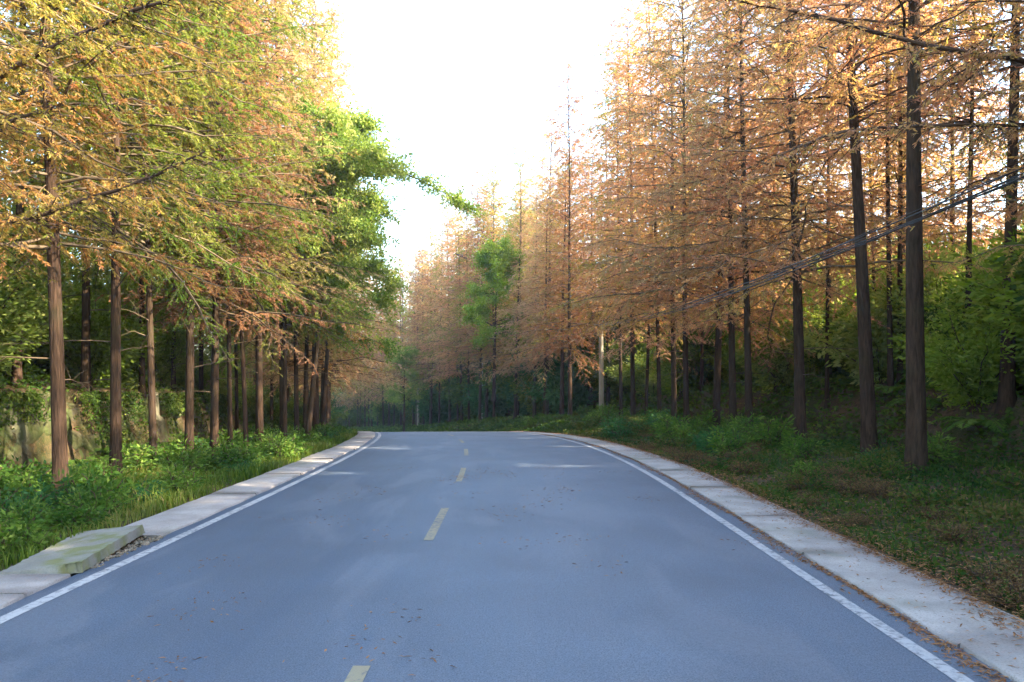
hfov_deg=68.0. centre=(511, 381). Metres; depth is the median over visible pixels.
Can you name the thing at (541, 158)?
conifer tree
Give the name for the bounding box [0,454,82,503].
leafy weed
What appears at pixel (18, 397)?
creepers
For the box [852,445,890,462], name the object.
leafy weed
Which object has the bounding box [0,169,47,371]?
bamboo clump
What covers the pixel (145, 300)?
bamboo clump
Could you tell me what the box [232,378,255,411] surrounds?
shrub
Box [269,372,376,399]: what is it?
conifer tree
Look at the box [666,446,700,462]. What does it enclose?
dry weed
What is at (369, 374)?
conifer tree
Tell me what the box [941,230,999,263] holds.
bamboo clump
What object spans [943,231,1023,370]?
shrub
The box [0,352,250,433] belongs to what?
ground cover
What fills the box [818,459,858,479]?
dry weed
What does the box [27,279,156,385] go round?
shrub
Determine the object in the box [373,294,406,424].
conifer tree
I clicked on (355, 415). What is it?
shrub
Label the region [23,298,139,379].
shrub
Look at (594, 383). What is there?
shrub
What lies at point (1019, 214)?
conifer tree
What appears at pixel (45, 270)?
bamboo clump
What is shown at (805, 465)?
leafy weed
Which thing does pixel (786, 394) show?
ground cover
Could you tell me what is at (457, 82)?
sky
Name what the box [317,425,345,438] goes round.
leafy weed
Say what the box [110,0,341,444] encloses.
conifer tree
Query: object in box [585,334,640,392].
shrub
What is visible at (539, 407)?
shrub
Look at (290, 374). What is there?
conifer tree
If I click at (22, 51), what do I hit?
conifer tree
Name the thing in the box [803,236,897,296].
bamboo clump
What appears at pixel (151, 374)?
conifer tree
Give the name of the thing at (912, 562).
fallen needles
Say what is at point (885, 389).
fern
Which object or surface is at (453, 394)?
shrub
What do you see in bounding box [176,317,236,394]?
bamboo clump
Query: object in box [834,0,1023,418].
conifer tree
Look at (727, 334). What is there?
bamboo clump
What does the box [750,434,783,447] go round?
leafy weed
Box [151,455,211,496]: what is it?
leafy weed
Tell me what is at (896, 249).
bamboo clump
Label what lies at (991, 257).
shrub
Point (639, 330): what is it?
shrub
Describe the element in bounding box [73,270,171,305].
bamboo clump
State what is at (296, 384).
conifer tree
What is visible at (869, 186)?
conifer tree
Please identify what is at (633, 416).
leafy weed
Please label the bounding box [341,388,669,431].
ground cover
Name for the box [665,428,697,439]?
leafy weed
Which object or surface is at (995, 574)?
dry weed
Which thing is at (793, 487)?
dry weed
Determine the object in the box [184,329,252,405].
bamboo clump
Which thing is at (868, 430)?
conifer tree
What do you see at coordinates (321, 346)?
conifer tree
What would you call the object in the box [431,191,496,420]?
conifer tree
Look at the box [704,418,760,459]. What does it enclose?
leafy weed
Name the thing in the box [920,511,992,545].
dry weed
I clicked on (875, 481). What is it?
dry weed
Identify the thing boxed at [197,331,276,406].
bamboo clump
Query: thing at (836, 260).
conifer tree
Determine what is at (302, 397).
shrub
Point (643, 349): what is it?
shrub
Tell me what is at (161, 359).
shrub
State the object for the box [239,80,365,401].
conifer tree
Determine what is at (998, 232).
shrub
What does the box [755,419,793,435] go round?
leafy weed
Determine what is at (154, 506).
grass
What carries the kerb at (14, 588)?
on the road
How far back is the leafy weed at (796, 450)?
16.06 m
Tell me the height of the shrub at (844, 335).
3.771 m
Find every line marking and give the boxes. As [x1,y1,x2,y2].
[0,432,380,623]
[344,432,467,681]
[513,432,973,681]
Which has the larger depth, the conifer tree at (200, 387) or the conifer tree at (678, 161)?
the conifer tree at (678, 161)
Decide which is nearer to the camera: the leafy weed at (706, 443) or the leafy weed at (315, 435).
the leafy weed at (706, 443)
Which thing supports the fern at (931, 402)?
on the ground at (40, 448)
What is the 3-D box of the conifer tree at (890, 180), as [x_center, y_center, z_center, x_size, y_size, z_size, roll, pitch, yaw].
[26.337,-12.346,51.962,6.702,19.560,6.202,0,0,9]
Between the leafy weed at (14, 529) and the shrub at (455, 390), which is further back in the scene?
the shrub at (455, 390)
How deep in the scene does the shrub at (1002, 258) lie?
11.90 m
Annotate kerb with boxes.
[0,431,374,609]
[463,431,1023,681]
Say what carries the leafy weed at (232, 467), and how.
on the ground at (40, 448)
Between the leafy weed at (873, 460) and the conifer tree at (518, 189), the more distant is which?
the conifer tree at (518, 189)
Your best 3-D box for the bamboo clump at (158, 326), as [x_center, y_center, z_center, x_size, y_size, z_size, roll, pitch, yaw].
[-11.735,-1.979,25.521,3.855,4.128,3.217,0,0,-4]
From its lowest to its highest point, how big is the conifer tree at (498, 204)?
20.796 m
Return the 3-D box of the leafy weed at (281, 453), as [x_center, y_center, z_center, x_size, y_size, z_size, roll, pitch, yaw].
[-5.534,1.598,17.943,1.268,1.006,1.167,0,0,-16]
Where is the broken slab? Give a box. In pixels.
[0,525,144,574]
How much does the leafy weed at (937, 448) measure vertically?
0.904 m
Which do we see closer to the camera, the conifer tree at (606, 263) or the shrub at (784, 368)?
the shrub at (784, 368)
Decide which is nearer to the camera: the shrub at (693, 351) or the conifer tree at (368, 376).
the shrub at (693, 351)
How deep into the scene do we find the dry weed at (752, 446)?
17.95 m
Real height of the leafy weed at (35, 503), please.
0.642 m
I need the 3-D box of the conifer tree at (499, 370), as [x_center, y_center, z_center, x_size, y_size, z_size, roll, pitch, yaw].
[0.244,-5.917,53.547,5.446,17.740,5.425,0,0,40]
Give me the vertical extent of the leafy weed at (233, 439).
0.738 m
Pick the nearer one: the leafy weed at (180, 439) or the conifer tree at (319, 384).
the leafy weed at (180, 439)
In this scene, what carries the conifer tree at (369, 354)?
on the ground at (40, 448)
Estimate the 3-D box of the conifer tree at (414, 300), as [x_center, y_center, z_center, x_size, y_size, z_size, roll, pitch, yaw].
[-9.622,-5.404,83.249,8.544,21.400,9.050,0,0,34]
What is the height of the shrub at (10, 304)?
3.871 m
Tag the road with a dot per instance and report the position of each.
(684, 590)
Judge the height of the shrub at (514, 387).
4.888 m
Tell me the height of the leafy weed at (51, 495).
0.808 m
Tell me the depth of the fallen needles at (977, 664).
6.07 m
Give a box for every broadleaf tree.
[222,88,413,437]
[250,103,489,436]
[262,184,401,426]
[380,343,429,431]
[454,230,531,400]
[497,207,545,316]
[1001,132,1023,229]
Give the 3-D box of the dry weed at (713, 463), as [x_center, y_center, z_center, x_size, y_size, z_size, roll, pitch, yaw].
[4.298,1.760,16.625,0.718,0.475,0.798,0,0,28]
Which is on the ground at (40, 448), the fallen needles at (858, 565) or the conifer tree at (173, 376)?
the conifer tree at (173, 376)
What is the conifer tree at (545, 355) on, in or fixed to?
on the ground at (40, 448)
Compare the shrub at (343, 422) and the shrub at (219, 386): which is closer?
the shrub at (219, 386)
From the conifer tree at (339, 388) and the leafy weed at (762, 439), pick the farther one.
the conifer tree at (339, 388)
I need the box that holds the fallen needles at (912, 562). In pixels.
[535,424,1023,617]
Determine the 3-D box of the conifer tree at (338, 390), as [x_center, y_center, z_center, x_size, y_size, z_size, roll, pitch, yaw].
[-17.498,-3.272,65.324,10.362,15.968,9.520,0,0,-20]
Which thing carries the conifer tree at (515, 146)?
on the ground at (40, 448)
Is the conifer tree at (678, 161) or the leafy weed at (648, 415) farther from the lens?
the conifer tree at (678, 161)
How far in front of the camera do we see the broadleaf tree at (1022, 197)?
28.36 m
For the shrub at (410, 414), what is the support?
on the ground at (40, 448)
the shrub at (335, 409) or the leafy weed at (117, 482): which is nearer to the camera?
the leafy weed at (117, 482)
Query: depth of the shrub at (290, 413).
32.65 m
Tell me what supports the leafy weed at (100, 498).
on the ground at (40, 448)
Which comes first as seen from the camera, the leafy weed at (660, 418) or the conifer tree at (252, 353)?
the leafy weed at (660, 418)
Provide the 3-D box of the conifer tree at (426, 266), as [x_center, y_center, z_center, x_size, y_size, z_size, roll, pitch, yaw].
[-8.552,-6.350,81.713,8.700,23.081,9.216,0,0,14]
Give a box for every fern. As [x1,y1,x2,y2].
[41,459,108,467]
[73,454,128,461]
[89,443,142,454]
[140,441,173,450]
[858,384,905,393]
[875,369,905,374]
[884,396,941,407]
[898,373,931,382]
[927,415,1008,432]
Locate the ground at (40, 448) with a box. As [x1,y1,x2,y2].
[0,362,1023,619]
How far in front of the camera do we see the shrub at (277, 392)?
45.97 m
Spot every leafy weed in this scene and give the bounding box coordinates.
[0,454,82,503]
[0,455,39,499]
[0,456,47,474]
[0,481,64,527]
[0,493,50,519]
[0,497,62,534]
[0,507,60,557]
[11,475,94,515]
[20,460,157,509]
[27,459,99,476]
[30,493,119,532]
[46,479,142,518]
[50,457,96,486]
[69,450,134,488]
[102,437,167,470]
[113,479,170,510]
[130,433,213,467]
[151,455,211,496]
[159,445,212,472]
[165,425,207,449]
[169,433,209,452]
[198,451,217,468]
[201,432,265,460]
[202,430,242,446]
[207,436,263,470]
[208,426,239,440]
[211,447,256,469]
[219,431,242,444]
[219,458,253,473]
[235,426,282,446]
[239,419,269,436]
[251,431,304,461]
[254,429,314,459]
[272,425,305,439]
[294,429,324,440]
[300,436,322,443]
[311,422,330,435]
[312,419,340,433]
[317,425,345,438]
[327,423,352,433]
[521,413,539,426]
[571,423,593,431]
[583,409,604,423]
[587,412,621,424]
[593,413,624,426]
[596,401,620,418]
[603,416,639,437]
[623,411,648,421]
[624,413,650,422]
[626,421,656,433]
[627,417,647,425]
[642,408,669,418]
[643,409,686,428]
[648,409,685,436]
[651,409,696,438]
[652,432,697,450]
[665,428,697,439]
[669,420,706,442]
[682,415,709,433]
[684,405,724,428]
[688,425,736,443]
[688,430,743,453]
[695,428,748,455]
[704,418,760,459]
[714,414,742,430]
[716,409,771,436]
[738,428,764,444]
[746,408,798,445]
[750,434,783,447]
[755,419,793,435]
[771,464,837,495]
[779,426,827,459]
[788,456,825,476]
[800,444,831,458]
[850,455,915,479]
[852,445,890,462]
[854,448,903,468]
[866,441,929,462]
[887,475,990,516]
[895,431,961,465]
[980,461,1023,493]
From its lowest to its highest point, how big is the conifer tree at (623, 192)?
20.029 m
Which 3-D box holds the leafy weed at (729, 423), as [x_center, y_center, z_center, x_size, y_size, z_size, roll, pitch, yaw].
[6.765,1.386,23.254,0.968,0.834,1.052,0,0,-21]
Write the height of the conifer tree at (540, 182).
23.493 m
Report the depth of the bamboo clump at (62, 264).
21.79 m
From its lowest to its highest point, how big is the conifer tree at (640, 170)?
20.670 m
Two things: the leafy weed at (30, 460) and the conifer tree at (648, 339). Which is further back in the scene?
the conifer tree at (648, 339)
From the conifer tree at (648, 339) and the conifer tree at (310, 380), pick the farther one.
the conifer tree at (310, 380)
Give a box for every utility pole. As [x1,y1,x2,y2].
[417,363,418,425]
[594,317,611,407]
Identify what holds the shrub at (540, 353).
on the ground at (40, 448)
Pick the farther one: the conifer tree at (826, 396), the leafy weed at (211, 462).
the conifer tree at (826, 396)
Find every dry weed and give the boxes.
[638,442,653,451]
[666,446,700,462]
[691,449,716,462]
[692,452,721,467]
[720,457,762,474]
[737,458,768,472]
[739,440,765,449]
[739,447,761,456]
[777,470,829,494]
[791,489,828,507]
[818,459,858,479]
[822,470,880,494]
[822,510,868,527]
[833,462,867,479]
[848,470,905,499]
[850,473,892,488]
[851,511,884,524]
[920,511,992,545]
[942,545,1023,589]
[958,558,1023,612]
[1008,525,1023,547]
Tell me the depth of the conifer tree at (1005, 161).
21.04 m
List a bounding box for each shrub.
[0,231,73,375]
[3,258,91,368]
[23,293,160,386]
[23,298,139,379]
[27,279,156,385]
[132,308,202,387]
[167,366,219,392]
[185,358,226,398]
[205,368,255,406]
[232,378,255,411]
[239,382,277,427]
[250,394,292,426]
[263,375,301,406]
[266,397,319,426]
[293,382,335,417]
[299,395,345,418]
[299,395,352,425]
[320,384,345,425]
[331,396,355,426]
[345,396,374,426]
[364,399,406,425]
[374,394,405,423]
[394,379,426,424]
[402,371,442,419]
[412,395,455,422]
[418,381,459,422]
[424,374,455,396]
[435,352,492,418]
[439,361,488,417]
[457,360,511,417]
[476,336,540,407]
[478,352,523,405]
[498,363,530,415]
[504,372,553,412]
[506,353,554,414]
[509,318,586,383]
[511,318,567,375]
[518,355,598,415]
[537,332,598,384]
[564,328,628,399]
[574,307,639,360]
[581,334,629,396]
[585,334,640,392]
[603,346,668,398]
[605,295,677,349]
[605,324,669,389]
[639,318,713,398]
[654,307,739,389]
[702,329,755,383]
[714,276,821,362]
[723,290,824,393]
[784,255,883,325]
[791,268,950,385]
[804,210,988,300]
[804,294,844,373]
[804,317,854,377]
[810,227,992,325]
[830,247,965,325]
[871,232,977,355]
[885,293,1023,414]
[896,273,982,360]
[924,225,1023,352]
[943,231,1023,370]
[951,222,1023,312]
[963,232,1023,314]
[984,224,1023,250]
[986,227,1023,350]
[987,178,1023,261]
[1008,261,1023,311]
[1011,233,1023,305]
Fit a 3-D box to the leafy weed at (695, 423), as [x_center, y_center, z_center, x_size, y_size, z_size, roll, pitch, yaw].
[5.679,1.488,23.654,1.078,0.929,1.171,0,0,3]
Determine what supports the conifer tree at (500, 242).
on the ground at (40, 448)
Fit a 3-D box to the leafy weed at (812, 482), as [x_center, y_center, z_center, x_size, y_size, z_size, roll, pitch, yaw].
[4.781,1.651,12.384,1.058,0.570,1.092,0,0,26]
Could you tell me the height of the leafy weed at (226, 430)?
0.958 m
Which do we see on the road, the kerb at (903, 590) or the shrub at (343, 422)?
the kerb at (903, 590)
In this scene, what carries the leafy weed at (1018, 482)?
on the ground at (40, 448)
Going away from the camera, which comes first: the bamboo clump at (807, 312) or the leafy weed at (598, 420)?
the bamboo clump at (807, 312)
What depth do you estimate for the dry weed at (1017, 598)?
6.19 m
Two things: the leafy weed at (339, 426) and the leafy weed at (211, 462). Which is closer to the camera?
the leafy weed at (211, 462)
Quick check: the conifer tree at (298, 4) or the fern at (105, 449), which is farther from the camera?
the conifer tree at (298, 4)
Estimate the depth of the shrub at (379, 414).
102.17 m
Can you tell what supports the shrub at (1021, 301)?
on the ground at (40, 448)
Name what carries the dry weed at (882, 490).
on the ground at (40, 448)
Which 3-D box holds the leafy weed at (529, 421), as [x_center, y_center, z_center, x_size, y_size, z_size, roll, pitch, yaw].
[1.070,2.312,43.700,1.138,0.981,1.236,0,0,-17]
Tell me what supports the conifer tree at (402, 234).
on the ground at (40, 448)
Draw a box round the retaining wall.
[0,392,224,466]
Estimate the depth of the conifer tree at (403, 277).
90.31 m
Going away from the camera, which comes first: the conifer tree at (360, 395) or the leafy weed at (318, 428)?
the leafy weed at (318, 428)
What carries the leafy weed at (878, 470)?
on the ground at (40, 448)
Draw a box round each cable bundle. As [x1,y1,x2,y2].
[432,325,597,368]
[603,167,1023,324]
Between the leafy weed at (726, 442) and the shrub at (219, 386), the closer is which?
the leafy weed at (726, 442)
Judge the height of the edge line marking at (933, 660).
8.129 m
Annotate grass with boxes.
[0,428,357,568]
[460,418,1023,615]
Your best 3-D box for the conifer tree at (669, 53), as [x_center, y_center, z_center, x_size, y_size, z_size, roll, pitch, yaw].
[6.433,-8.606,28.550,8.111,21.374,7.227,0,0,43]
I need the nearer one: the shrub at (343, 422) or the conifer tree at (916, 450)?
the conifer tree at (916, 450)
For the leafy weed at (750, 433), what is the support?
on the ground at (40, 448)
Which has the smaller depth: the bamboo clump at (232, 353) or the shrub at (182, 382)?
the shrub at (182, 382)
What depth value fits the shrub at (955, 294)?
18.43 m
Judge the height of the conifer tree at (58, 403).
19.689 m
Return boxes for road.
[0,432,1013,681]
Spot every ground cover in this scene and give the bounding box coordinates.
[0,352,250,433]
[0,427,346,558]
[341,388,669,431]
[551,367,1023,464]
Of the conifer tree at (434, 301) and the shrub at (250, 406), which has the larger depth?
the conifer tree at (434, 301)
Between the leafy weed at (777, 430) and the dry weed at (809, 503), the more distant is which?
the leafy weed at (777, 430)
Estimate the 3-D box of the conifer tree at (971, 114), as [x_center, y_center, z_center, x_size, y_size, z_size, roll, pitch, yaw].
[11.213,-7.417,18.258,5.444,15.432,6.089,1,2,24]
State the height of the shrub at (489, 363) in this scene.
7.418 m
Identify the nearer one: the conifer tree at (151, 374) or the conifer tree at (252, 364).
the conifer tree at (151, 374)
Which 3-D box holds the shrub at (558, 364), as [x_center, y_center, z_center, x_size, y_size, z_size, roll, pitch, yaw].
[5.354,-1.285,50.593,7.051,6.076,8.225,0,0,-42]
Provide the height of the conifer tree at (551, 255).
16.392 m
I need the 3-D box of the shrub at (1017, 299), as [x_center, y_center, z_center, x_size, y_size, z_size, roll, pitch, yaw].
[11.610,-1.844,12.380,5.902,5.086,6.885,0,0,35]
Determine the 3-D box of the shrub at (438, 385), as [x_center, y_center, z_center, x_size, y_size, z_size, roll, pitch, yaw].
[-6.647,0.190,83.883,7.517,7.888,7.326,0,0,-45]
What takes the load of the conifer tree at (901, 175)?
on the ground at (40, 448)
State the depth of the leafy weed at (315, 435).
25.29 m
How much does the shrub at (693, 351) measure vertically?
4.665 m
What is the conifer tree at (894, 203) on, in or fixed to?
on the ground at (40, 448)
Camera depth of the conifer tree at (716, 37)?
22.93 m
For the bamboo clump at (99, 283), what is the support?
on the ground at (40, 448)
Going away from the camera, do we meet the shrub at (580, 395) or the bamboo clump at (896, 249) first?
the bamboo clump at (896, 249)
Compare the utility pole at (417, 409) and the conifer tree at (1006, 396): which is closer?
the conifer tree at (1006, 396)
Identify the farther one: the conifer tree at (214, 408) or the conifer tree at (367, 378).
the conifer tree at (367, 378)
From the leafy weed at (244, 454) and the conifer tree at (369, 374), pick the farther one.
the conifer tree at (369, 374)
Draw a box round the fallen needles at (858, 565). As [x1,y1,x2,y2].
[589,440,1018,667]
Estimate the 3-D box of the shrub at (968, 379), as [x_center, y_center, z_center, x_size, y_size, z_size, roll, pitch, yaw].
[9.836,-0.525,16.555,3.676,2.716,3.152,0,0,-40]
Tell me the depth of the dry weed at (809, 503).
11.23 m
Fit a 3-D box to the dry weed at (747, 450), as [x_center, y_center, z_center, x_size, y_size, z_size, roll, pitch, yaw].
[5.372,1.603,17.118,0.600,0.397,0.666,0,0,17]
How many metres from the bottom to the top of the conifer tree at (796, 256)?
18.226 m
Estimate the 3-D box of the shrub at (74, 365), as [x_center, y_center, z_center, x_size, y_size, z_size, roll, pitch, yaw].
[-11.404,-1.058,20.189,3.285,2.830,3.832,0,0,26]
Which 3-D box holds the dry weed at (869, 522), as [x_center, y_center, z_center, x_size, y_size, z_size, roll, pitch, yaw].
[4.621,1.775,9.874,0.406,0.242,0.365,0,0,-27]
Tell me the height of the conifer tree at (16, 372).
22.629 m
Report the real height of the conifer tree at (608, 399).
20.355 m
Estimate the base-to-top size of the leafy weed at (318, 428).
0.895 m
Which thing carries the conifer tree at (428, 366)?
on the ground at (40, 448)
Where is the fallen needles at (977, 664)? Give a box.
[543,434,1012,681]
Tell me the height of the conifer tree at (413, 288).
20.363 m
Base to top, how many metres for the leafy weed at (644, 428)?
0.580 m
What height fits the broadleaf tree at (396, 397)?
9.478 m
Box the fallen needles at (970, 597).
[521,431,1023,644]
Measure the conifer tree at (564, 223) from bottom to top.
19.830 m
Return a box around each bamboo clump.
[0,158,85,361]
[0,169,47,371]
[0,196,66,273]
[8,231,99,300]
[60,233,153,373]
[61,254,138,320]
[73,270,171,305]
[90,269,184,336]
[124,239,186,346]
[125,279,222,383]
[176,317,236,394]
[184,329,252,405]
[196,359,240,387]
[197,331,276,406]
[708,305,763,383]
[758,261,881,376]
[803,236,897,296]
[825,225,984,267]
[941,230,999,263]
[974,129,1022,171]
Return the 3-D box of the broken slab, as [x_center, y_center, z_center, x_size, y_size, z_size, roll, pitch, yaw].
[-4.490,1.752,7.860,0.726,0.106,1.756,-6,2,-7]
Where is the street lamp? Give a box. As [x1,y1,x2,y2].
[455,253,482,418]
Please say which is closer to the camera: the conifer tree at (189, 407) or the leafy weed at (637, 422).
the conifer tree at (189, 407)
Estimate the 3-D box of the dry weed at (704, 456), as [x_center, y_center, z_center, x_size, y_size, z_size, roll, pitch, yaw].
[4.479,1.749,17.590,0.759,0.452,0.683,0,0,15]
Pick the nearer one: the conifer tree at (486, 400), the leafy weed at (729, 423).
the leafy weed at (729, 423)
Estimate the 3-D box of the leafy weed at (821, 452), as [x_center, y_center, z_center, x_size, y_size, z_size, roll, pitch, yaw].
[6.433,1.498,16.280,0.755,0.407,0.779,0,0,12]
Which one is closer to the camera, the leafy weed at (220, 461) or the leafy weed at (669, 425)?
the leafy weed at (220, 461)
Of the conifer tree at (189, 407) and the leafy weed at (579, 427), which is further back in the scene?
the leafy weed at (579, 427)
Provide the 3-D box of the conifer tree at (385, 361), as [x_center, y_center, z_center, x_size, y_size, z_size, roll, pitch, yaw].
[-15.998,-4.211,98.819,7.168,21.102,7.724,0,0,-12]
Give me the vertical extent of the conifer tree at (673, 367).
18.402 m
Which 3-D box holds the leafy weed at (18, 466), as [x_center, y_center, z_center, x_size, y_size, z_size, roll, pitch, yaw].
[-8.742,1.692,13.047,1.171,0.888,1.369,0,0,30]
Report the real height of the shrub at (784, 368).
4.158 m
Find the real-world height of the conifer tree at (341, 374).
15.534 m
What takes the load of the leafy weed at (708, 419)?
on the ground at (40, 448)
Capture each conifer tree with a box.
[0,0,180,387]
[0,0,204,391]
[0,0,234,301]
[0,0,235,222]
[0,0,273,489]
[0,0,301,477]
[0,0,319,465]
[0,1,90,281]
[1,0,60,177]
[1,1,186,321]
[26,1,277,398]
[40,4,128,287]
[56,0,353,450]
[72,3,263,390]
[93,0,353,455]
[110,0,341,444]
[110,0,359,445]
[121,6,270,397]
[127,0,383,441]
[178,71,311,432]
[194,128,288,411]
[205,0,394,431]
[205,0,420,433]
[219,0,397,428]
[221,0,404,428]
[221,198,262,374]
[221,338,275,379]
[222,251,410,427]
[230,0,353,428]
[237,161,347,405]
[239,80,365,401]
[246,349,348,407]
[247,188,410,402]
[247,279,408,424]
[250,307,398,395]
[263,361,367,399]
[265,337,359,399]
[266,8,395,412]
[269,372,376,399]
[299,0,409,422]
[331,290,380,426]
[331,384,356,426]
[336,309,375,425]
[338,330,370,425]
[352,297,383,426]
[354,279,382,426]
[355,279,385,424]
[359,277,402,425]
[364,294,405,425]
[368,228,419,424]
[373,294,401,398]
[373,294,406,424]
[374,247,420,409]
[376,242,427,424]
[385,238,441,425]
[385,251,435,425]
[392,248,450,371]
[397,194,463,422]
[399,218,454,422]
[400,253,453,423]
[407,177,474,420]
[415,203,470,421]
[415,240,448,398]
[423,209,490,421]
[430,218,480,376]
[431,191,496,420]
[432,163,496,370]
[436,183,509,420]
[450,156,531,417]
[452,212,507,418]
[459,175,506,352]
[464,163,508,358]
[467,173,541,418]
[471,216,505,358]
[477,135,552,340]
[478,181,542,415]
[492,47,640,417]
[492,206,527,408]
[495,103,597,414]
[495,199,560,416]
[496,173,566,351]
[505,147,610,414]
[505,162,587,415]
[506,193,566,353]
[525,128,593,375]
[527,156,560,236]
[529,31,695,415]
[541,0,793,423]
[541,169,581,301]
[551,136,602,346]
[553,139,626,405]
[557,64,638,405]
[558,0,698,415]
[559,193,596,289]
[568,0,753,412]
[577,1,725,414]
[577,39,679,396]
[580,0,756,420]
[612,91,664,250]
[619,0,824,429]
[623,3,771,393]
[625,0,882,426]
[631,0,842,424]
[647,77,735,325]
[647,91,694,323]
[661,0,1012,443]
[687,0,852,307]
[698,0,1023,457]
[718,0,934,408]
[719,0,1023,236]
[738,2,845,269]
[738,65,820,294]
[745,0,1023,473]
[747,0,1022,386]
[754,0,905,378]
[781,0,1023,383]
[800,0,974,303]
[802,51,882,272]
[818,61,932,278]
[820,0,991,268]
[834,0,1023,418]
[849,0,1023,259]
[858,0,1023,326]
[867,68,931,243]
[923,3,1023,254]
[928,0,1023,277]
[942,20,1023,242]
[966,140,1022,195]
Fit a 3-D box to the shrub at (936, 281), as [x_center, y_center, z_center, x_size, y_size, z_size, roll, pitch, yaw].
[11.974,-2.137,20.821,3.994,4.191,3.892,0,0,-40]
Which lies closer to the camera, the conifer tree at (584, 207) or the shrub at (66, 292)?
the shrub at (66, 292)
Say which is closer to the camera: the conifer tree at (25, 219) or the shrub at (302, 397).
the conifer tree at (25, 219)
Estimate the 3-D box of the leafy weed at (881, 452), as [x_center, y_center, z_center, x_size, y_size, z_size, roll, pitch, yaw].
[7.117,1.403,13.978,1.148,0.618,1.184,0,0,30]
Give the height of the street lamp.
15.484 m
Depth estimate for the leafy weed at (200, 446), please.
20.29 m
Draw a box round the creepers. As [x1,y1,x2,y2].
[0,388,226,467]
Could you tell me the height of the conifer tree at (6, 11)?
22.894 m
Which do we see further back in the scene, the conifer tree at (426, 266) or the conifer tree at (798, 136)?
the conifer tree at (426, 266)
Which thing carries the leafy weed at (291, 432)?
on the ground at (40, 448)
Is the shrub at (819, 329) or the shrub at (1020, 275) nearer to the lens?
the shrub at (1020, 275)
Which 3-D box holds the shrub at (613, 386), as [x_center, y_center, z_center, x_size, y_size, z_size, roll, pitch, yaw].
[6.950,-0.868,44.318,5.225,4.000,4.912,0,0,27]
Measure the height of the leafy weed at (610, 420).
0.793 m
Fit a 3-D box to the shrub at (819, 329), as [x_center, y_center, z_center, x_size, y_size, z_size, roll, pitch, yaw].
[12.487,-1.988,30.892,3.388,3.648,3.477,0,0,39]
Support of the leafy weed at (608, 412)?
on the ground at (40, 448)
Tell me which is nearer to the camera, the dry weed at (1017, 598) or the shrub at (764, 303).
the dry weed at (1017, 598)
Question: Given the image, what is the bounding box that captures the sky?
[0,0,1023,348]
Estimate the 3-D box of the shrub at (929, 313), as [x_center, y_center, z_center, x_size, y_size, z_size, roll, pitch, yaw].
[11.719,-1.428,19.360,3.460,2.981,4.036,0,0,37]
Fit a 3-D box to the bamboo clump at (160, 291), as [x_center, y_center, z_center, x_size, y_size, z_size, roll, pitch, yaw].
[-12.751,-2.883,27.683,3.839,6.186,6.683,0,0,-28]
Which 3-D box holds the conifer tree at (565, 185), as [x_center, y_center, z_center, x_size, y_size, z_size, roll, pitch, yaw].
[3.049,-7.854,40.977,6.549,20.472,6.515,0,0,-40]
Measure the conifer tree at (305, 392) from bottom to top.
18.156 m
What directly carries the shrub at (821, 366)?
on the ground at (40, 448)
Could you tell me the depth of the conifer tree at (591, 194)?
47.73 m
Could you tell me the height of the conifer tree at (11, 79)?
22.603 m
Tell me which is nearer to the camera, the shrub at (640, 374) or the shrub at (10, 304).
the shrub at (10, 304)
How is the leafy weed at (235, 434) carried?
on the ground at (40, 448)
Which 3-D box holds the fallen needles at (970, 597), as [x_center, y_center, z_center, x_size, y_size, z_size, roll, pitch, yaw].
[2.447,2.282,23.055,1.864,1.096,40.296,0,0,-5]
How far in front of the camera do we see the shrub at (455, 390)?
72.59 m
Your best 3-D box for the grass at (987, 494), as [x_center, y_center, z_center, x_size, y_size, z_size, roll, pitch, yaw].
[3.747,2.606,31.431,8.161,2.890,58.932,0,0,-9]
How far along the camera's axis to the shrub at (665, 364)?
35.71 m
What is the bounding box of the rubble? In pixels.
[89,535,165,568]
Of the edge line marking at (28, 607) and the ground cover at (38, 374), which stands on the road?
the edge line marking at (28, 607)
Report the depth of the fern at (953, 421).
15.30 m
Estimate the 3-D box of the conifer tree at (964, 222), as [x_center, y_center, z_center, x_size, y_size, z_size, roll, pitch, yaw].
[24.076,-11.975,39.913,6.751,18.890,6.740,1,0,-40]
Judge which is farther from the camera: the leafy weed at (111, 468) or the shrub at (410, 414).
the shrub at (410, 414)
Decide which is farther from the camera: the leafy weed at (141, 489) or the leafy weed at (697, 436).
the leafy weed at (697, 436)
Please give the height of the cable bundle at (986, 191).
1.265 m
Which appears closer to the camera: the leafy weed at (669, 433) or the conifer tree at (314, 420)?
the leafy weed at (669, 433)
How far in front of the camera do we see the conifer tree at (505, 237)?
65.92 m
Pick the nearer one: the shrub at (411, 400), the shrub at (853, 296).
the shrub at (853, 296)
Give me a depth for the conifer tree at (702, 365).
33.95 m
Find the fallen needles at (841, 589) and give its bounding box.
[128,465,863,681]
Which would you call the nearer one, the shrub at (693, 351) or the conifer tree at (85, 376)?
the conifer tree at (85, 376)
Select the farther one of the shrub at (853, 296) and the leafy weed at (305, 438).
the shrub at (853, 296)
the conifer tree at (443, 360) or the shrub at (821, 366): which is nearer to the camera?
the shrub at (821, 366)
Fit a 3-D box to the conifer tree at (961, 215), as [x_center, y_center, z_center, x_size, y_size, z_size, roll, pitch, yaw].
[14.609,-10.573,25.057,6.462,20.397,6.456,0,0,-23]
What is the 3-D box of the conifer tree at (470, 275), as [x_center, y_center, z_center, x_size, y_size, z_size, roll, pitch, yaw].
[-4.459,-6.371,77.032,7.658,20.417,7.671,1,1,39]

